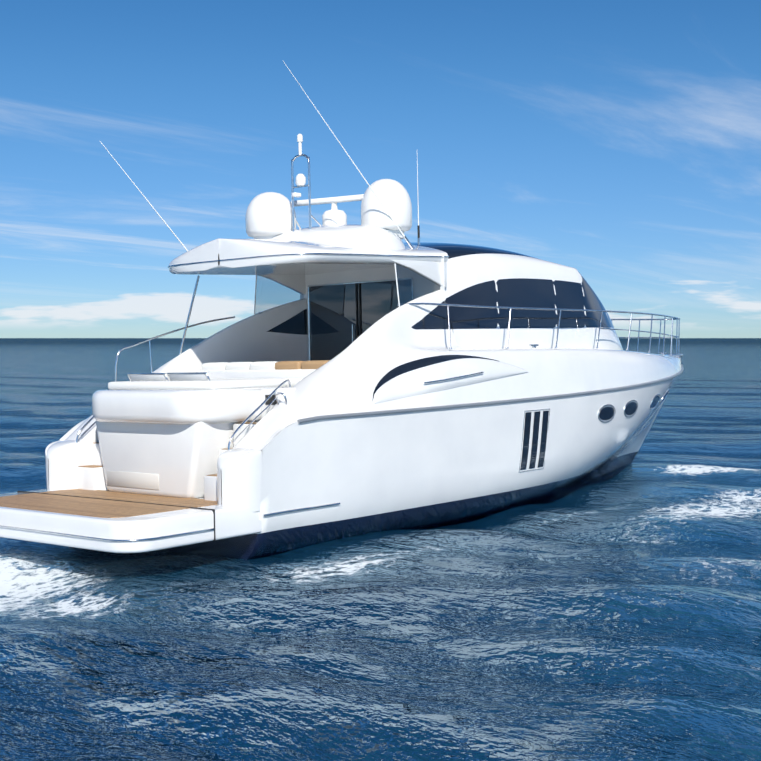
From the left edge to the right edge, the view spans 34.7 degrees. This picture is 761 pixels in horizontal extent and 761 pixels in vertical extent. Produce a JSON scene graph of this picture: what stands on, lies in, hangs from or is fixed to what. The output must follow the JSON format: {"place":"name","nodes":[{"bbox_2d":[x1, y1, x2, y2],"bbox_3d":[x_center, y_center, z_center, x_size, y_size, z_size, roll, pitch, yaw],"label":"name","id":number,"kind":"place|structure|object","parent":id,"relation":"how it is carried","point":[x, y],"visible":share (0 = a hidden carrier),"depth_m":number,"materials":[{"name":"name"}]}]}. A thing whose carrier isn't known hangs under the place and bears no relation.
{"place":"outdoors","nodes":[
{"label":"outdoors","id":0,"kind":"place"},
{"bbox_2d":[197,360,329,378],"bbox_3d":[-1.711,-0.041,20.709,3.200,0.575,0.950,0,1,40],"label":"cockpit seat","id":1,"kind":"object","parent":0,"point":[263,369],"visible":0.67,"depth_m":20.34,"materials":[{"name":"beige leather"}]},
{"bbox_2d":[0,338,760,760],"bbox_3d":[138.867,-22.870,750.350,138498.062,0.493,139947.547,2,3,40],"label":"sea","id":2,"kind":"structure","parent":0,"point":[614,616],"depth_m":13.81,"materials":[{"name":"blue liquid"}]},
{"bbox_2d":[0,489,261,552],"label":"swim platform","id":3,"kind":"structure","parent":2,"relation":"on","point":[161,530],"depth_m":16.23,"materials":[{"name":"white plastic"}]},
{"bbox_2d":[0,489,216,517],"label":"swim platform deck","id":4,"kind":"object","parent":3,"relation":"on","point":[81,505],"visible":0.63,"depth_m":17.52,"materials":[{"name":"brown wood"}]},
{"bbox_2d":[45,440,261,511],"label":"stern hull ends","id":5,"kind":"object","parent":3,"relation":"on","point":[239,471],"visible":0.85,"depth_m":17.05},
{"bbox_2d":[77,422,287,500],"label":"boarding steps","id":6,"kind":"structure","parent":3,"relation":"on","point":[90,477],"depth_m":19.39,"materials":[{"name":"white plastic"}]},
{"bbox_2d":[92,386,295,497],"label":"garage block","id":7,"kind":"structure","parent":3,"relation":"on","point":[165,442],"depth_m":18.17,"materials":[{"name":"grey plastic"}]},
{"bbox_2d":[108,378,302,389],"bbox_3d":[-2.775,0.056,19.444,2.500,0.130,2.000,0,1,40],"label":"sunpad","id":8,"kind":"object","parent":7,"relation":"on","point":[211,384],"visible":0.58,"depth_m":18.62,"materials":[{"name":"grey"}]},
{"bbox_2d":[59,375,678,559],"bbox_3d":[2.226,1.370,25.381,5.000,3.070,17.700,0,1,40],"label":"hull","id":9,"kind":"object","parent":2,"relation":"on","point":[413,470],"visible":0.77,"depth_m":19.87,"materials":[{"name":"white plastic"}]},
{"bbox_2d":[76,379,290,448],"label":"stair handrails","id":10,"kind":"object","parent":9,"relation":"attached to","point":[245,420],"visible":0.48,"depth_m":17.87,"materials":[{"name":"silver metal"}]},
{"bbox_2d":[60,290,482,465],"bbox_3d":[-1.824,0.098,20.574,5.000,3.268,5.200,0,1,40],"label":"superstructure","id":11,"kind":"object","parent":9,"relation":"on","point":[353,374],"visible":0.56,"depth_m":20.14,"materials":[{"name":"white plastic"}]},
{"bbox_2d":[115,275,234,381],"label":"cockpit rails","id":12,"kind":"object","parent":11,"relation":"on","point":[188,318],"visible":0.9,"depth_m":21.48,"materials":[{"name":"silver metal"}]},
{"bbox_2d":[127,372,287,404],"bbox_3d":[-3.127,0.136,19.024,4.096,0.759,0.422,0,26,40],"label":"sunpad backrest","id":13,"kind":"object","parent":11,"relation":"on","point":[198,376],"visible":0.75,"depth_m":18.62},
{"bbox_2d":[255,277,300,310],"bbox_3d":[-1.868,-1.611,23.111,0.065,0.804,1.323,2,3,43],"label":"wing glass","id":14,"kind":"object","parent":11,"relation":"on","point":[273,296],"visible":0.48,"depth_m":22.90,"materials":[{"name":"clear glass"}]},
{"bbox_2d":[254,275,256,314],"bbox_3d":[-2.321,-1.590,22.632,0.107,0.814,0.024,0,1,40],"label":"wing glass edge","id":15,"kind":"object","parent":14,"relation":"attached to","point":[255,294],"visible":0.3,"depth_m":22.62,"materials":[{"name":"clear glass"}]},
{"bbox_2d":[396,264,439,302],"bbox_3d":[0.697,-1.625,20.956,0.104,0.802,1.320,0,1,40],"label":"wing glass","id":16,"kind":"object","parent":11,"relation":"on","point":[414,284],"visible":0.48,"depth_m":20.81,"materials":[{"name":"black"}]},
{"bbox_2d":[394,262,399,306],"bbox_3d":[0.279,-1.603,20.445,0.107,0.814,0.024,0,1,40],"label":"wing glass edge","id":17,"kind":"object","parent":16,"relation":"attached to","point":[397,284],"visible":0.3,"depth_m":20.44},
{"bbox_2d":[297,364,682,423],"bbox_3d":[3.903,0.107,24.498,1.320,0.546,17.177,1,2,32],"label":"rub rail","id":18,"kind":"object","parent":9,"relation":"on","point":[315,418],"visible":0.88,"depth_m":20.63,"materials":[{"name":"grey metal"}]},
{"bbox_2d":[468,348,681,401],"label":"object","id":19,"kind":"object","parent":9,"relation":"on","point":[554,371],"visible":0.56,"depth_m":23.37,"materials":[{"name":"white plastic"}]},
{"bbox_2d":[404,242,622,349],"bbox_3d":[2.393,-1.560,25.596,3.800,2.384,8.000,0,1,40],"label":"cabin","id":20,"kind":"object","parent":19,"relation":"on","point":[483,276],"visible":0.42,"depth_m":23.15,"materials":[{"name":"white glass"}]},
{"bbox_2d":[258,275,305,294],"bbox_3d":[-1.932,-1.817,23.020,0.100,0.447,1.694,0,1,40],"label":"gusset","id":21,"kind":"object","parent":20,"relation":"attached to","point":[296,283],"visible":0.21,"depth_m":23.25,"materials":[{"name":"white plastic"}]},
{"bbox_2d":[391,260,446,287],"bbox_3d":[0.593,-1.830,20.895,0.100,0.447,1.694,0,1,40],"label":"gusset","id":22,"kind":"object","parent":20,"relation":"attached to","point":[431,271],"visible":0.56,"depth_m":21.10,"materials":[{"name":"white plastic"}]},
{"bbox_2d":[169,238,447,274],"bbox_3d":[-1.364,-2.166,21.134,3.435,0.639,3.870,0,1,40],"label":"hardtop","id":23,"kind":"object","parent":22,"relation":"on","point":[219,249],"visible":0.9,"depth_m":19.82,"materials":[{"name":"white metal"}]},
{"bbox_2d":[100,61,419,250],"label":"antennas","id":24,"kind":"object","parent":23,"relation":"on","point":[407,240],"visible":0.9,"depth_m":20.80,"materials":[{"name":"white plastic"}]},
{"bbox_2d":[291,134,321,230],"bbox_3d":[-1.262,-3.321,21.262,0.627,1.910,0.559,0,1,40],"label":"light mast","id":25,"kind":"object","parent":23,"relation":"on","point":[300,180],"visible":0.85,"depth_m":21.08,"materials":[{"name":"silver metal"}]},
{"bbox_2d":[168,253,448,267],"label":"roof trim","id":26,"kind":"structure","parent":23,"relation":"attached to","point":[304,254],"depth_m":19.53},
{"bbox_2d":[272,224,405,248],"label":"radar arch","id":27,"kind":"structure","parent":23,"relation":"on","point":[366,235],"depth_m":20.60,"materials":[{"name":"white plastic"}]},
{"bbox_2d":[245,192,295,238],"bbox_3d":[-1.949,-2.886,21.686,0.900,0.920,0.900,0,1,40],"label":"satellite dome","id":28,"kind":"object","parent":27,"relation":"on","point":[268,215],"visible":0.9,"depth_m":21.33,"materials":[{"name":"white plastic"}]},
{"bbox_2d":[291,194,363,225],"bbox_3d":[-0.747,-2.981,21.717,1.920,0.580,0.518,0,1,40],"label":"radar scanner","id":29,"kind":"object","parent":27,"relation":"on","point":[334,215],"visible":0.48,"depth_m":21.64,"materials":[{"name":"white plastic"}]},
{"bbox_2d":[361,179,411,238],"bbox_3d":[0.102,-3.001,21.329,0.900,1.040,0.900,0,1,40],"label":"satellite dome","id":30,"kind":"object","parent":27,"relation":"on","point":[393,197],"visible":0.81,"depth_m":20.98,"materials":[{"name":"white plastic"}]},
{"bbox_2d":[300,254,444,358],"bbox_3d":[-0.204,-0.976,22.506,3.500,2.480,0.001,0,1,40],"label":"bulkhead","id":31,"kind":"object","parent":23,"relation":"attached to","point":[358,275],"visible":0.2,"depth_m":22.41,"materials":[{"name":"white plastic"}]},
{"bbox_2d":[308,278,411,286],"bbox_3d":[-0.410,-1.814,22.616,2.550,0.042,0.035,0,1,40],"label":"door frame","id":32,"kind":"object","parent":31,"relation":"attached to","point":[360,282],"depth_m":22.59,"materials":[{"name":"black metal"}]},
{"bbox_2d":[309,280,411,360],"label":"saloon doors","id":33,"kind":"structure","parent":32,"relation":"attached to","point":[332,314],"depth_m":22.89,"materials":[{"name":"black glass"}]},
{"bbox_2d":[307,286,310,360],"bbox_3d":[-1.366,-0.844,23.454,0.034,1.930,0.036,0,1,40],"label":"door frame","id":34,"kind":"object","parent":33,"relation":"attached to","point":[309,324],"visible":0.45,"depth_m":23.44,"materials":[{"name":"metal"}]},
{"bbox_2d":[355,283,357,338],"bbox_3d":[-0.433,-0.849,22.668,0.031,1.930,0.036,0,1,40],"label":"door frame","id":35,"kind":"object","parent":33,"relation":"attached to","point":[356,311],"visible":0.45,"depth_m":22.65,"materials":[{"name":"black metal"}]},
{"bbox_2d":[358,283,360,334],"bbox_3d":[-0.371,-0.849,22.617,0.031,1.930,0.036,0,1,40],"label":"door frame","id":36,"kind":"object","parent":33,"relation":"attached to","point":[359,309],"visible":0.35,"depth_m":22.60,"materials":[{"name":"black metal"}]},
{"bbox_2d":[411,280,413,299],"bbox_3d":[0.585,-0.854,21.812,0.031,1.930,0.036,0,1,40],"label":"window frame","id":37,"kind":"object","parent":33,"relation":"attached to","point":[412,290],"depth_m":21.79,"materials":[{"name":"grey metal"}]},
{"bbox_2d":[447,306,679,356],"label":"railing stanchions","id":38,"kind":"object","parent":19,"relation":"on","point":[649,351],"visible":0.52,"depth_m":27.29,"materials":[{"name":"silver metal"}]},
{"bbox_2d":[258,303,679,319],"bbox_3d":[3.323,-1.441,26.701,4.459,0.079,13.397,0,1,40],"label":"handrail","id":39,"kind":"object","parent":38,"relation":"attached to","point":[503,307],"visible":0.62,"depth_m":23.01,"materials":[{"name":"silver metal"}]},
{"bbox_2d":[600,328,678,337],"bbox_3d":[5.232,-1.088,28.969,4.262,0.140,7.392,0,1,40],"label":"bow rail","id":40,"kind":"object","parent":38,"relation":"attached to","point":[640,331],"visible":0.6,"depth_m":28.31,"materials":[{"name":"silver metal"}]},
{"bbox_2d":[0,0,760,337],"label":"sky","id":41,"kind":"structure","parent":0,"point":[617,143],"materials":[{"name":"blue"}]},
{"bbox_2d":[263,344,669,516],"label":"hull fittings","id":42,"kind":"object","parent":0,"point":[427,375],"visible":0.96,"depth_m":20.52,"materials":[{"name":"white plastic"}]}
]}

